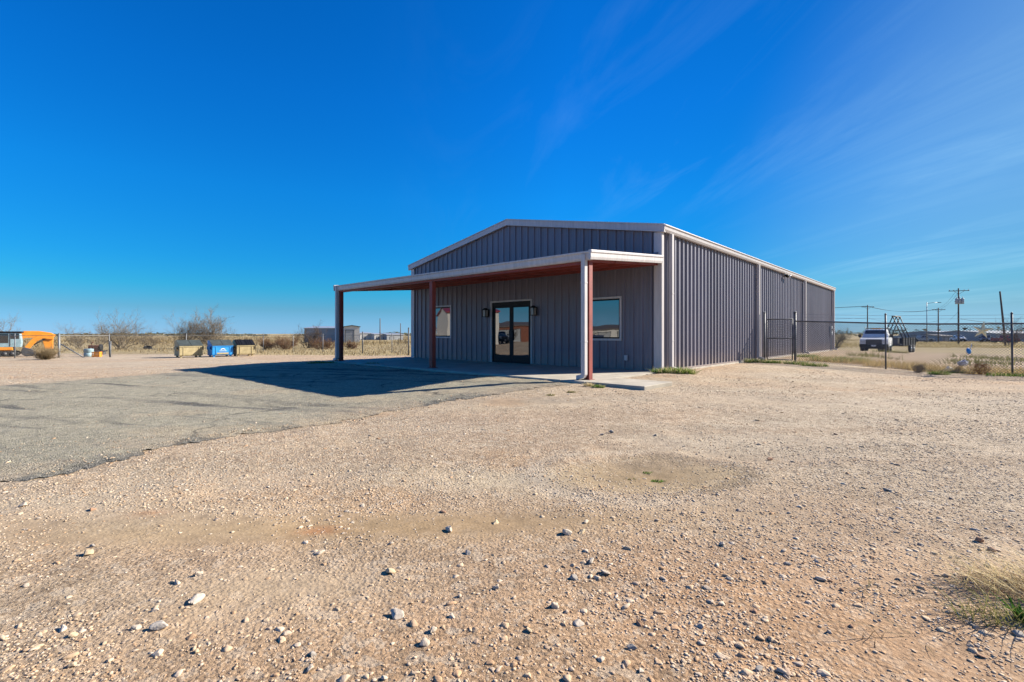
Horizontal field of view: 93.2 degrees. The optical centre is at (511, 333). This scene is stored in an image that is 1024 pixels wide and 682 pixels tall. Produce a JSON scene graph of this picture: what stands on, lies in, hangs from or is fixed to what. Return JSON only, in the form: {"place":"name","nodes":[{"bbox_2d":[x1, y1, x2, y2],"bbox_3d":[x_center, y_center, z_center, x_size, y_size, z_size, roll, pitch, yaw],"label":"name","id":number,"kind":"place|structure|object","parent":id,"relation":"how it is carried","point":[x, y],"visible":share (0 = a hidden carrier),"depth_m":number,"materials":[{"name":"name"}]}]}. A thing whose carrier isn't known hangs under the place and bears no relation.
{"place":"outdoors","nodes":[
{"label":"outdoors","id":0,"kind":"place"},
{"bbox_2d":[83,342,107,354],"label":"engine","id":1,"kind":"object","parent":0,"point":[95,347],"visible":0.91,"depth_m":41.26,"materials":[{"name":"metal"}]},
{"bbox_2d":[0,362,570,480],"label":"asphalt","id":2,"kind":"structure","parent":0,"point":[232,398],"depth_m":8.92,"materials":[{"name":"grey asphalt"}]},
{"bbox_2d":[303,361,335,363],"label":"weed clump","id":3,"kind":"object","parent":2,"relation":"on","point":[320,362],"visible":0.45,"depth_m":18.58,"materials":[{"name":"green plant"}]},
{"bbox_2d":[0,334,1023,681],"bbox_3d":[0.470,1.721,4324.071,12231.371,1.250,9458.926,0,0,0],"label":"ground","id":4,"kind":"structure","parent":0,"point":[632,434],"depth_m":3.20,"materials":[{"name":"beige gravel"}]},
{"bbox_2d":[0,313,20,330],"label":"bare shrub","id":5,"kind":"object","parent":4,"relation":"on","point":[10,323],"visible":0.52,"depth_m":70.96,"materials":[{"name":"brown plant"}]},
{"bbox_2d":[17,502,27,507],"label":"rock","id":6,"kind":"object","parent":4,"relation":"on","point":[23,504],"visible":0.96,"depth_m":3.69,"materials":[{"name":"stone"}]},
{"bbox_2d":[0,331,54,356],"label":"excavator","id":7,"kind":"object","parent":4,"relation":"on","point":[3,338],"visible":0.76,"depth_m":37.98,"materials":[{"name":"metal"}]},
{"bbox_2d":[27,345,61,359],"bbox_3d":[-31.672,1.232,32.850,2.312,1.346,1.594,0,0,0],"label":"dry bush","id":8,"kind":"object","parent":4,"relation":"on","point":[43,354],"visible":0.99,"depth_m":32.74,"materials":[{"name":"beige plant"}]},
{"bbox_2d":[59,624,66,632],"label":"rock","id":9,"kind":"object","parent":4,"relation":"on","point":[63,627],"visible":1,"depth_m":2.16,"materials":[{"name":"stone"}]},
{"bbox_2d":[67,662,76,667],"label":"rock","id":10,"kind":"object","parent":4,"relation":"on","point":[72,664],"visible":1,"depth_m":1.92,"materials":[{"name":"stone"}]},
{"bbox_2d":[68,631,78,636],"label":"rock","id":11,"kind":"object","parent":4,"relation":"on","point":[73,634],"visible":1,"depth_m":2.12,"materials":[{"name":"stone"}]},
{"bbox_2d":[58,320,90,348],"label":"bare shrub","id":12,"kind":"object","parent":4,"relation":"on","point":[81,339],"visible":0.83,"depth_m":61.56,"materials":[{"name":"brown plant"}]},
{"bbox_2d":[83,549,93,555],"bbox_3d":[-2.543,1.311,2.906,0.050,0.029,0.053,0,0,-36],"label":"rock","id":13,"kind":"object","parent":4,"relation":"on","point":[88,552],"visible":1,"depth_m":2.90,"materials":[{"name":"stone"}]},
{"bbox_2d":[84,348,93,356],"bbox_3d":[-32.815,1.442,37.519,0.598,0.640,0.598,0,0,0],"label":"barrel","id":14,"kind":"object","parent":4,"relation":"on","point":[87,352],"visible":0.8,"depth_m":37.28,"materials":[{"name":"white paint"}]},
{"bbox_2d":[91,352,101,356],"bbox_3d":[-31.691,1.566,36.939,0.510,0.385,0.370,0,0,-15],"label":"crate","id":15,"kind":"object","parent":4,"relation":"on","point":[96,354],"visible":1,"depth_m":36.80,"materials":[{"name":"orange paint"}]},
{"bbox_2d":[85,331,112,346],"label":"bare shrub","id":16,"kind":"object","parent":4,"relation":"on","point":[95,333],"visible":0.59,"depth_m":65.83,"materials":[{"name":"brown plant"}]},
{"bbox_2d":[109,341,110,356],"bbox_3d":[-30.199,1.250,36.373,0.141,1.414,0.125,0,0,-22],"label":"post","id":17,"kind":"object","parent":4,"relation":"on","point":[109,348],"visible":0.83,"depth_m":36.33,"materials":[{"name":"grey metal"}]},
{"bbox_2d":[89,308,156,349],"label":"bare shrub","id":18,"kind":"object","parent":4,"relation":"on","point":[124,329],"visible":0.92,"depth_m":57.90,"materials":[{"name":"brown plant"}]},
{"bbox_2d":[131,624,141,629],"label":"rock","id":19,"kind":"object","parent":4,"relation":"on","point":[137,627],"visible":1,"depth_m":2.16,"materials":[{"name":"stone"}]},
{"bbox_2d":[136,333,164,345],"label":"bare shrub","id":20,"kind":"object","parent":4,"relation":"on","point":[145,343],"visible":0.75,"depth_m":65.91,"materials":[{"name":"brown plant"}]},
{"bbox_2d":[151,648,163,656],"bbox_3d":[-1.465,1.321,2.001,0.042,0.024,0.044,0,0,0],"label":"rock","id":21,"kind":"object","parent":4,"relation":"on","point":[158,652],"visible":1,"depth_m":1.99,"materials":[{"name":"stone"}]},
{"bbox_2d":[149,620,168,629],"bbox_3d":[-1.575,1.306,2.159,0.078,0.040,0.032,0,0,-10],"label":"rock","id":22,"kind":"object","parent":4,"relation":"on","point":[159,625],"visible":1,"depth_m":2.15,"materials":[{"name":"stone"}]},
{"bbox_2d":[163,314,206,339],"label":"bare shrub","id":23,"kind":"object","parent":4,"relation":"on","point":[187,332],"visible":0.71,"depth_m":61.47,"materials":[{"name":"brown plant"}]},
{"bbox_2d":[173,340,203,357],"bbox_3d":[-24.091,1.101,36.065,1.210,1.290,1.720,0,0,40],"label":"dumpster","id":24,"kind":"object","parent":4,"relation":"on","point":[181,348],"visible":1,"depth_m":35.71,"materials":[{"name":"beige metal"}]},
{"bbox_2d":[188,593,205,603],"bbox_3d":[-1.560,1.308,2.386,0.042,0.032,0.083,0,0,11],"label":"rock","id":25,"kind":"object","parent":4,"relation":"on","point":[196,598],"visible":1,"depth_m":2.38,"materials":[{"name":"stone"}]},
{"bbox_2d":[195,571,202,575],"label":"rock","id":26,"kind":"object","parent":4,"relation":"on","point":[198,573],"visible":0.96,"depth_m":2.65,"materials":[{"name":"stone"}]},
{"bbox_2d":[0,327,408,357],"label":"chain link fence","id":27,"kind":"object","parent":4,"relation":"on","point":[59,341],"visible":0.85,"depth_m":39.72,"materials":[{"name":"metal"}]},
{"bbox_2d":[174,304,234,347],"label":"bare shrub","id":28,"kind":"object","parent":4,"relation":"on","point":[212,334],"visible":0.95,"depth_m":60.51,"materials":[{"name":"brown plant"}]},
{"bbox_2d":[11,336,410,355],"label":"dry grass","id":29,"kind":"structure","parent":4,"relation":"on","point":[171,340],"depth_m":78.59,"materials":[{"name":"beige plant"}]},
{"bbox_2d":[207,340,233,356],"bbox_3d":[-22.310,1.101,37.031,1.210,1.290,1.640,0,0,42],"label":"dumpster","id":30,"kind":"object","parent":4,"relation":"on","point":[220,347],"visible":0.99,"depth_m":36.70,"materials":[{"name":"blue metal"}]},
{"bbox_2d":[232,339,255,355],"bbox_3d":[-21.106,1.086,38.065,1.210,1.320,1.500,0,0,45],"label":"dumpster","id":31,"kind":"object","parent":4,"relation":"on","point":[245,347],"visible":0.95,"depth_m":37.71,"materials":[{"name":"beige metal"}]},
{"bbox_2d":[257,337,275,349],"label":"bare shrub","id":32,"kind":"object","parent":4,"relation":"on","point":[266,344],"visible":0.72,"depth_m":54.60,"materials":[{"name":"brown plant"}]},
{"bbox_2d":[269,331,299,349],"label":"bare shrub","id":33,"kind":"object","parent":4,"relation":"on","point":[278,341],"visible":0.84,"depth_m":54.75,"materials":[{"name":"brown plant"}]},
{"bbox_2d":[307,663,313,672],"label":"rock","id":34,"kind":"object","parent":4,"relation":"on","point":[310,667],"visible":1,"depth_m":1.90,"materials":[{"name":"stone"}]},
{"bbox_2d":[292,321,328,347],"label":"bare shrub","id":35,"kind":"object","parent":4,"relation":"on","point":[309,336],"visible":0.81,"depth_m":59.72,"materials":[{"name":"brown plant"}]},
{"bbox_2d":[309,650,316,656],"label":"rock","id":36,"kind":"object","parent":4,"relation":"on","point":[312,653],"visible":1,"depth_m":2.00,"materials":[{"name":"stone"}]},
{"bbox_2d":[304,326,334,341],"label":"lean to shed","id":37,"kind":"object","parent":4,"relation":"on","point":[330,332],"visible":0.33,"depth_m":124.00,"materials":[{"name":"grey metal"}]},
{"bbox_2d":[308,337,333,348],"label":"bare shrub","id":38,"kind":"object","parent":4,"relation":"on","point":[313,345],"visible":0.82,"depth_m":54.71,"materials":[{"name":"brown plant"}]},
{"bbox_2d":[344,325,360,342],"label":"warehouse","id":39,"kind":"structure","parent":4,"relation":"on","point":[351,331],"depth_m":118.65,"materials":[{"name":"metal"}]},
{"bbox_2d":[346,330,353,342],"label":"door","id":40,"kind":"structure","parent":39,"relation":"in","point":[350,333],"depth_m":118.49,"materials":[{"name":"grey metal"}]},
{"bbox_2d":[345,339,359,348],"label":"bare shrub","id":41,"kind":"object","parent":4,"relation":"on","point":[350,345],"visible":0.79,"depth_m":54.88,"materials":[{"name":"brown plant"}]},
{"bbox_2d":[360,332,370,339],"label":"metal shed","id":42,"kind":"structure","parent":4,"relation":"on","point":[366,335],"depth_m":176.53,"materials":[{"name":"white metal"}]},
{"bbox_2d":[370,333,382,339],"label":"metal shed","id":43,"kind":"structure","parent":4,"relation":"on","point":[374,336],"depth_m":176.25,"materials":[{"name":"white metal"}]},
{"bbox_2d":[385,567,395,573],"bbox_3d":[-0.679,1.323,2.698,0.058,0.037,0.054,0,0,0],"label":"rock","id":44,"kind":"object","parent":4,"relation":"on","point":[390,570],"visible":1,"depth_m":2.69,"materials":[{"name":"stone"}]},
{"bbox_2d":[381,333,403,339],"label":"metal shed","id":45,"kind":"structure","parent":4,"relation":"on","point":[386,336],"depth_m":177.03,"materials":[{"name":"grey metal"}]},
{"bbox_2d":[390,608,403,619],"bbox_3d":[-0.547,1.327,2.282,0.079,0.040,0.050,0,0,12],"label":"rock","id":46,"kind":"object","parent":4,"relation":"on","point":[396,613],"visible":0.99,"depth_m":2.28,"materials":[{"name":"stone"}]},
{"bbox_2d":[419,637,429,646],"bbox_3d":[-0.373,1.317,2.066,0.041,0.025,0.044,0,0,24],"label":"rock","id":47,"kind":"object","parent":4,"relation":"on","point":[425,642],"visible":1,"depth_m":2.06,"materials":[{"name":"stone"}]},
{"bbox_2d":[430,626,436,632],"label":"rock","id":48,"kind":"object","parent":4,"relation":"on","point":[433,628],"visible":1,"depth_m":2.16,"materials":[{"name":"stone"}]},
{"bbox_2d":[445,526,451,531],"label":"rock","id":49,"kind":"object","parent":4,"relation":"on","point":[448,528],"visible":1,"depth_m":3.26,"materials":[{"name":"stone"}]},
{"bbox_2d":[324,357,671,389],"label":"concrete slab","id":50,"kind":"structure","parent":4,"relation":"on","point":[609,377],"depth_m":14.50,"materials":[{"name":"grey concrete"}]},
{"bbox_2d":[55,327,1014,336],"bbox_3d":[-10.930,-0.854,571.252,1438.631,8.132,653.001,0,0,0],"label":"treeline","id":51,"kind":"object","parent":4,"relation":"on","point":[254,335],"visible":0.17,"depth_m":415.62,"materials":[{"name":"brown plant"}]},
{"bbox_2d":[551,602,559,608],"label":"rock","id":52,"kind":"object","parent":4,"relation":"on","point":[554,605],"visible":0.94,"depth_m":2.33,"materials":[{"name":"stone"}]},
{"bbox_2d":[562,529,571,534],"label":"rock","id":53,"kind":"object","parent":4,"relation":"on","point":[566,531],"visible":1,"depth_m":3.19,"materials":[{"name":"stone"}]},
{"bbox_2d":[570,574,577,580],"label":"rock","id":54,"kind":"object","parent":4,"relation":"on","point":[573,577],"visible":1,"depth_m":2.61,"materials":[{"name":"stone"}]},
{"bbox_2d":[573,619,583,626],"bbox_3d":[0.305,1.328,2.216,0.053,0.028,0.049,0,0,-36],"label":"rock","id":55,"kind":"object","parent":4,"relation":"on","point":[578,623],"visible":1,"depth_m":2.21,"materials":[{"name":"stone"}]},
{"bbox_2d":[333,219,837,379],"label":"metal building","id":56,"kind":"structure","parent":4,"relation":"on","point":[587,297],"depth_m":17.08,"materials":[{"name":"painted corrugated steel"},{"name":"glass"},{"name":"red painted steel"}]},
{"bbox_2d":[436,305,450,337],"bbox_3d":[-3.060,-0.520,21.108,1.410,1.410,0.148,0,0,43],"label":"window","id":57,"kind":"structure","parent":56,"relation":"in","point":[443,313],"depth_m":21.04,"materials":[{"name":"glass"}]},
{"bbox_2d":[593,296,621,340],"bbox_3d":[2.955,-0.480,15.564,1.350,1.390,0.148,0,0,43],"label":"window","id":58,"kind":"structure","parent":56,"relation":"in","point":[607,311],"depth_m":15.45,"materials":[{"name":"glass"}]},
{"bbox_2d":[591,384,605,387],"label":"weed clump","id":59,"kind":"object","parent":4,"relation":"on","point":[598,386],"visible":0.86,"depth_m":10.48,"materials":[{"name":"green plant"}]},
{"bbox_2d":[597,656,604,661],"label":"rock","id":60,"kind":"object","parent":4,"relation":"on","point":[601,658],"visible":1,"depth_m":1.96,"materials":[{"name":"stone"}]},
{"bbox_2d":[601,569,610,573],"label":"rock","id":61,"kind":"object","parent":4,"relation":"on","point":[605,571],"visible":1,"depth_m":2.67,"materials":[{"name":"stone"}]},
{"bbox_2d":[627,644,636,649],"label":"rock","id":62,"kind":"object","parent":4,"relation":"on","point":[632,646],"visible":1,"depth_m":2.04,"materials":[{"name":"stone"}]},
{"bbox_2d":[650,366,670,373],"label":"weed clump","id":63,"kind":"object","parent":4,"relation":"on","point":[659,370],"visible":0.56,"depth_m":13.74,"materials":[{"name":"green plant"}]},
{"bbox_2d":[662,364,703,374],"bbox_3d":[4.783,1.004,13.472,1.273,0.301,0.836,0,0,9],"label":"weed clump","id":64,"kind":"object","parent":4,"relation":"on","point":[685,370],"visible":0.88,"depth_m":13.40,"materials":[{"name":"green plant"}]},
{"bbox_2d":[744,358,764,362],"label":"weed clump","id":65,"kind":"object","parent":4,"relation":"on","point":[754,360],"visible":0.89,"depth_m":19.45,"materials":[{"name":"green plant"}]},
{"bbox_2d":[755,665,762,670],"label":"rock","id":66,"kind":"object","parent":4,"relation":"on","point":[759,667],"visible":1,"depth_m":1.90,"materials":[{"name":"stone"}]},
{"bbox_2d":[759,359,784,362],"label":"weed clump","id":67,"kind":"object","parent":4,"relation":"on","point":[771,361],"visible":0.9,"depth_m":19.21,"materials":[{"name":"green plant"}]},
{"bbox_2d":[784,360,817,364],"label":"weed clump","id":68,"kind":"object","parent":4,"relation":"on","point":[793,362],"visible":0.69,"depth_m":18.83,"materials":[{"name":"green plant"}]},
{"bbox_2d":[796,353,820,357],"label":"weed clump","id":69,"kind":"object","parent":4,"relation":"on","point":[805,355],"visible":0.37,"depth_m":23.79,"materials":[{"name":"plant"}]},
{"bbox_2d":[799,362,828,366],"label":"weed clump","id":70,"kind":"object","parent":4,"relation":"on","point":[816,365],"visible":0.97,"depth_m":18.11,"materials":[{"name":"green plant"}]},
{"bbox_2d":[804,356,857,362],"bbox_3d":[14.186,1.078,21.412,2.437,0.376,1.694,0,0,0],"label":"weed clump","id":71,"kind":"object","parent":4,"relation":"on","point":[833,359],"visible":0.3,"depth_m":21.19,"materials":[{"name":"plant"}]},
{"bbox_2d":[835,327,851,347],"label":"bare tree","id":72,"kind":"object","parent":4,"relation":"on","point":[844,338],"visible":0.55,"depth_m":59.80,"materials":[{"name":"brown plant"}]},
{"bbox_2d":[848,618,884,648],"bbox_3d":[1.565,1.301,2.117,0.239,0.076,0.145,0,0,-45],"label":"dead sprig","id":73,"kind":"object","parent":4,"relation":"on","point":[870,635],"visible":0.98,"depth_m":2.11,"materials":[{"name":"brown plant"}]},
{"bbox_2d":[813,604,933,654],"bbox_3d":[1.540,1.292,2.126,0.534,0.098,0.215,0,0,18],"label":"dead sprig","id":74,"kind":"object","parent":4,"relation":"on","point":[881,629],"visible":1,"depth_m":2.13,"materials":[{"name":"brown plant"}]},
{"bbox_2d":[858,328,892,350],"bbox_3d":[29.691,0.498,39.421,2.245,2.003,5.322,0,0,41],"label":"pickup truck","id":75,"kind":"object","parent":4,"relation":"on","point":[874,337],"visible":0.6,"depth_m":38.08,"materials":[{"name":"white paint"}]},
{"bbox_2d":[850,578,905,601],"bbox_3d":[1.805,1.301,2.477,0.318,0.072,0.286,0,0,-23],"label":"dead sprig","id":76,"kind":"object","parent":4,"relation":"on","point":[868,586],"visible":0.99,"depth_m":2.51,"materials":[{"name":"brown plant"}]},
{"bbox_2d":[763,311,1023,375],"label":"chain link fence","id":77,"kind":"object","parent":4,"relation":"on","point":[1012,365],"visible":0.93,"depth_m":17.51,"materials":[{"name":"metal"}]},
{"bbox_2d":[766,318,794,360],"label":"gate","id":78,"kind":"structure","parent":77,"relation":"attached to","point":[772,338],"depth_m":20.34,"materials":[{"name":"metal"}]},
{"bbox_2d":[965,343,971,359],"bbox_3d":[15.435,0.598,16.358,0.226,0.564,0.120,0,0,-21],"label":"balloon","id":79,"kind":"object","parent":77,"relation":"attached to","point":[968,350],"visible":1,"depth_m":16.33,"materials":[{"name":"plastic"}]},
{"bbox_2d":[973,322,992,337],"bbox_3d":[15.687,-0.152,16.130,0.502,0.567,0.140,11,7,41],"label":"star decoration","id":80,"kind":"object","parent":77,"relation":"attached to","point":[982,329],"visible":1,"depth_m":16.10},
{"bbox_2d":[879,316,915,351],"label":"utility trailer","id":81,"kind":"object","parent":4,"relation":"on","point":[905,341],"visible":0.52,"depth_m":45.77,"materials":[{"name":"black metal"}]},
{"bbox_2d":[894,577,940,600],"bbox_3d":[2.081,1.294,2.531,0.285,0.097,0.356,0,0,42],"label":"dead sprig","id":82,"kind":"object","parent":4,"relation":"on","point":[917,592],"visible":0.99,"depth_m":2.47,"materials":[{"name":"brown plant"}]},
{"bbox_2d":[912,364,926,372],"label":"tumbleweed","id":83,"kind":"object","parent":4,"relation":"on","point":[918,369],"visible":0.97,"depth_m":16.55,"materials":[{"name":"plant"}]},
{"bbox_2d":[899,331,945,337],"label":"metal building","id":84,"kind":"structure","parent":4,"relation":"on","point":[910,333],"depth_m":162.69,"materials":[{"name":"grey metal"}]},
{"bbox_2d":[916,335,935,341],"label":"pickup truck","id":85,"kind":"object","parent":4,"relation":"on","point":[933,339],"visible":0.49,"depth_m":127.61,"materials":[{"name":"grey paint"}]},
{"bbox_2d":[926,302,940,341],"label":"street lamp","id":86,"kind":"object","parent":4,"relation":"on","point":[926,316],"visible":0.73,"depth_m":109.99,"materials":[{"name":"metal"}]},
{"bbox_2d":[914,334,953,341],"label":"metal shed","id":87,"kind":"structure","parent":4,"relation":"on","point":[941,338],"depth_m":135.79,"materials":[{"name":"grey metal"}]},
{"bbox_2d":[925,370,950,374],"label":"weed clump","id":88,"kind":"object","parent":4,"relation":"on","point":[940,372],"visible":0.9,"depth_m":15.85,"materials":[{"name":"green plant"}]},
{"bbox_2d":[932,308,944,342],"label":"utility pole","id":89,"kind":"object","parent":4,"relation":"on","point":[938,311],"visible":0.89,"depth_m":117.89,"materials":[{"name":"brown wood"}]},
{"bbox_2d":[886,533,1023,598],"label":"grass tuft","id":90,"kind":"object","parent":4,"relation":"on","point":[1013,580],"visible":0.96,"depth_m":2.53,"materials":[{"name":"beige plant"}]},
{"bbox_2d":[949,335,966,341],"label":"pickup truck","id":91,"kind":"object","parent":4,"relation":"on","point":[961,336],"visible":0.62,"depth_m":129.59,"materials":[{"name":"white paint"}]},
{"bbox_2d":[949,288,968,343],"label":"utility pole","id":92,"kind":"object","parent":4,"relation":"on","point":[958,300],"visible":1,"depth_m":87.73,"materials":[{"name":"brown wood"}]},
{"bbox_2d":[957,359,968,365],"bbox_3d":[19.583,1.293,20.980,0.452,0.364,0.258,0,0,-13],"label":"plastic bag","id":93,"kind":"object","parent":4,"relation":"on","point":[963,360],"visible":0.55,"depth_m":20.92,"materials":[{"name":"white plastic"}]},
{"bbox_2d":[920,573,1023,629],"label":"weed clump","id":94,"kind":"object","parent":4,"relation":"on","point":[1018,612],"visible":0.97,"depth_m":2.26,"materials":[{"name":"green plant"}]},
{"bbox_2d":[924,331,1023,341],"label":"metal building","id":95,"kind":"structure","parent":4,"relation":"on","point":[973,333],"depth_m":136.47,"materials":[{"name":"grey metal"}]},
{"bbox_2d":[974,536,984,541],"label":"rock","id":96,"kind":"object","parent":4,"relation":"on","point":[978,539],"visible":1,"depth_m":3.06,"materials":[{"name":"stone"}]},
{"bbox_2d":[969,361,990,374],"bbox_3d":[15.695,1.158,16.217,0.536,0.482,0.527,0,0,0],"label":"tumbleweed","id":97,"kind":"object","parent":4,"relation":"on","point":[979,370],"visible":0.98,"depth_m":16.15,"materials":[{"name":"brown plant"}]},
{"bbox_2d":[979,335,991,341],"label":"pickup truck","id":98,"kind":"object","parent":4,"relation":"on","point":[983,338],"visible":0.46,"depth_m":122.28,"materials":[{"name":"blue paint"}]},
{"bbox_2d":[999,291,1005,345],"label":"utility pole","id":99,"kind":"object","parent":4,"relation":"on","point":[1002,314],"visible":0.64,"depth_m":79.90,"materials":[{"name":"brown wood"}]},
{"bbox_2d":[982,372,1023,376],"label":"weed clump","id":100,"kind":"object","parent":4,"relation":"on","point":[1002,374],"visible":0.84,"depth_m":15.63,"materials":[{"name":"green plant"}]},
{"bbox_2d":[991,335,1019,342],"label":"pickup truck","id":101,"kind":"object","parent":4,"relation":"on","point":[1009,337],"visible":0.32,"depth_m":116.93,"materials":[{"name":"red paint"}]},
{"bbox_2d":[993,316,1023,345],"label":"bare shrub","id":102,"kind":"object","parent":4,"relation":"on","point":[1014,340],"visible":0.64,"depth_m":74.79,"materials":[{"name":"brown plant"}]},
{"bbox_2d":[1012,629,1023,637],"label":"rock","id":103,"kind":"object","parent":4,"relation":"on","point":[1018,633],"visible":1,"depth_m":2.13,"materials":[{"name":"stone"}]},
{"bbox_2d":[0,0,1023,333],"label":"sky","id":104,"kind":"structure","parent":0,"point":[253,159],"materials":[{"name":"blue"}]},
{"bbox_2d":[797,339,1023,374],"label":"dry grass","id":105,"kind":"structure","parent":0,"point":[905,365],"depth_m":22.75,"materials":[{"name":"beige plant"}]},
{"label":"utility pole","id":106,"kind":"object","parent":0,"visible":0},
{"bbox_2d":[869,306,937,322],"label":"power line","id":107,"kind":"object","parent":106,"relation":"attached to","point":[902,311],"visible":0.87,"depth_m":118.75,"materials":[{"name":"metal"}]}
]}

